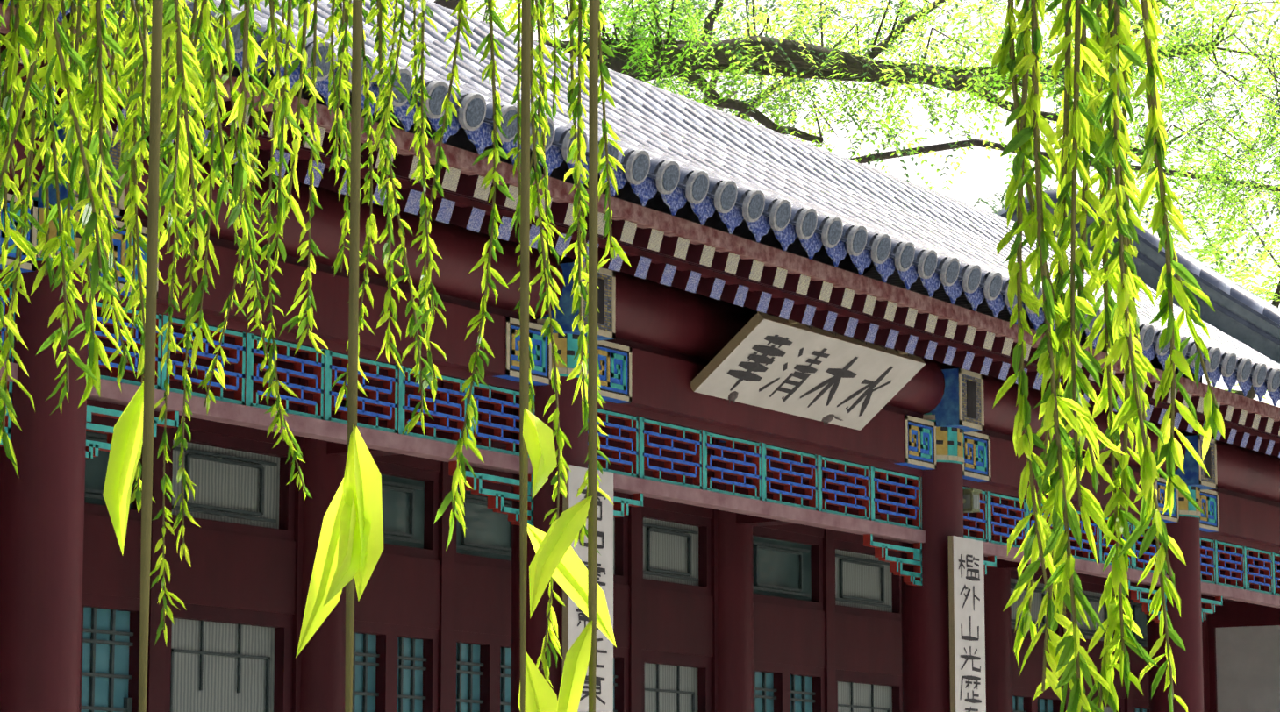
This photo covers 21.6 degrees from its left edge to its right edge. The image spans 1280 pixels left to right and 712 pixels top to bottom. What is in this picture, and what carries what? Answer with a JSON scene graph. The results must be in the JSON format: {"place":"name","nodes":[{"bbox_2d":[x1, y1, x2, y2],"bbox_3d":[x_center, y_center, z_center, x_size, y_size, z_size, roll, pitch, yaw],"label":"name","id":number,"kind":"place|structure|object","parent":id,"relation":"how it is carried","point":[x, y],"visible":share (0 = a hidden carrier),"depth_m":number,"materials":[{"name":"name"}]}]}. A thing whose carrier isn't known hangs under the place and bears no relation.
{"place":"outdoors","nodes":[
{"label":"outdoors","id":0,"kind":"place"},
{"bbox_2d":[0,187,1209,711],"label":"hall columns","id":1,"kind":"structure","parent":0,"point":[40,551],"depth_m":14.05,"materials":[{"name":"red wood"}]},
{"bbox_2d":[562,464,613,711],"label":"couplet board","id":2,"kind":"object","parent":1,"relation":"attached to","point":[575,620],"visible":0.33,"depth_m":13.98,"materials":[{"name":"white wood"}]},
{"bbox_2d":[0,101,1279,602],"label":"hall beams","id":3,"kind":"structure","parent":1,"relation":"on","point":[661,347],"depth_m":14.55,"materials":[{"name":"red wood"}]},
{"bbox_2d":[0,2,1279,457],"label":"roof eaves","id":4,"kind":"object","parent":3,"relation":"on","point":[670,250],"visible":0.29,"depth_m":13.86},
{"bbox_2d":[0,0,1279,406],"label":"hall roof tiles","id":5,"kind":"object","parent":4,"relation":"on","point":[698,163],"visible":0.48,"depth_m":17.59,"materials":[{"name":"grey tile"}]},
{"bbox_2d":[690,311,925,430],"bbox_3d":[0.807,0.008,15.606,0.414,0.485,1.600,-5,-10,31],"label":"sign board","id":6,"kind":"object","parent":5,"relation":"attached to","point":[761,360],"visible":0.92,"depth_m":15.50,"materials":[{"name":"white wood"}]},
{"bbox_2d":[728,391,738,403],"bbox_3d":[0.421,0.169,15.265,0.059,0.095,0.186,-3,-9,22],"label":"sparrow","id":7,"kind":"object","parent":6,"relation":"on","point":[732,396],"visible":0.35,"depth_m":15.22},
{"bbox_2d":[821,414,842,425],"bbox_3d":[0.892,0.283,16.024,0.059,0.095,0.186,-7,-11,40],"label":"sparrow","id":8,"kind":"object","parent":6,"relation":"on","point":[827,418],"visible":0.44,"depth_m":16.00},
{"bbox_2d":[962,488,982,513],"bbox_3d":[1.680,0.745,17.323,0.110,0.115,0.155,-5,-10,31],"label":"floodlight","id":9,"kind":"object","parent":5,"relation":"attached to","point":[971,500],"visible":0.69,"depth_m":17.29,"materials":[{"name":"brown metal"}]},
{"bbox_2d":[993,189,1279,364],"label":"roof","id":10,"kind":"structure","parent":5,"relation":"on","point":[1246,317],"depth_m":25.26,"materials":[{"name":"grey tile"}]},
{"bbox_2d":[0,269,1279,623],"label":"decorative lattice frieze","id":11,"kind":"object","parent":1,"relation":"attached to","point":[244,408],"visible":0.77,"depth_m":14.70,"materials":[{"name":"blue wood"}]},
{"bbox_2d":[947,536,986,711],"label":"couplet board","id":12,"kind":"object","parent":1,"relation":"attached to","point":[967,636],"visible":1,"depth_m":16.97,"materials":[{"name":"white wood"}]},
{"bbox_2d":[78,308,1149,711],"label":"wall","id":13,"kind":"structure","parent":0,"point":[432,625],"depth_m":15.46,"materials":[{"name":"red paint"}]},
{"bbox_2d":[428,0,1279,407],"bbox_3d":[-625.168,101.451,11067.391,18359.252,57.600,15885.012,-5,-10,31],"label":"sky","id":14,"kind":"structure","parent":0,"point":[983,177],"depth_m":7031.81,"materials":[{"name":"white"}]},
{"bbox_2d":[863,264,1202,383],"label":"hall gable top walls","id":15,"kind":"structure","parent":0,"point":[894,279],"depth_m":24.58,"materials":[{"name":"red paint"}]},
{"bbox_2d":[1206,545,1279,711],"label":"hall gable walls","id":16,"kind":"structure","parent":0,"point":[1244,654],"depth_m":23.01,"materials":[{"name":"red paint"}]},
{"label":"ground","id":17,"kind":"structure","parent":0,"visible":0},
{"bbox_2d":[0,0,1224,711],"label":"willow tree","id":18,"kind":"object","parent":17,"relation":"on","point":[174,34],"visible":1,"depth_m":5.01,"materials":[{"name":"green plant"}]},
{"bbox_2d":[433,0,1279,278],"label":"tree","id":19,"kind":"object","parent":17,"relation":"on","point":[693,61],"visible":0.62,"depth_m":30.14,"materials":[{"name":"green plant"}]},
{"bbox_2d":[513,0,1279,264],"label":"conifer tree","id":20,"kind":"object","parent":17,"relation":"on","point":[938,147],"visible":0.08,"depth_m":53.38,"materials":[{"name":"green plant"}]},
{"bbox_2d":[923,138,1279,404],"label":"broadleaf tree","id":21,"kind":"object","parent":17,"relation":"on","point":[1276,303],"visible":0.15,"depth_m":39.90,"materials":[{"name":"green plant"}]}
]}

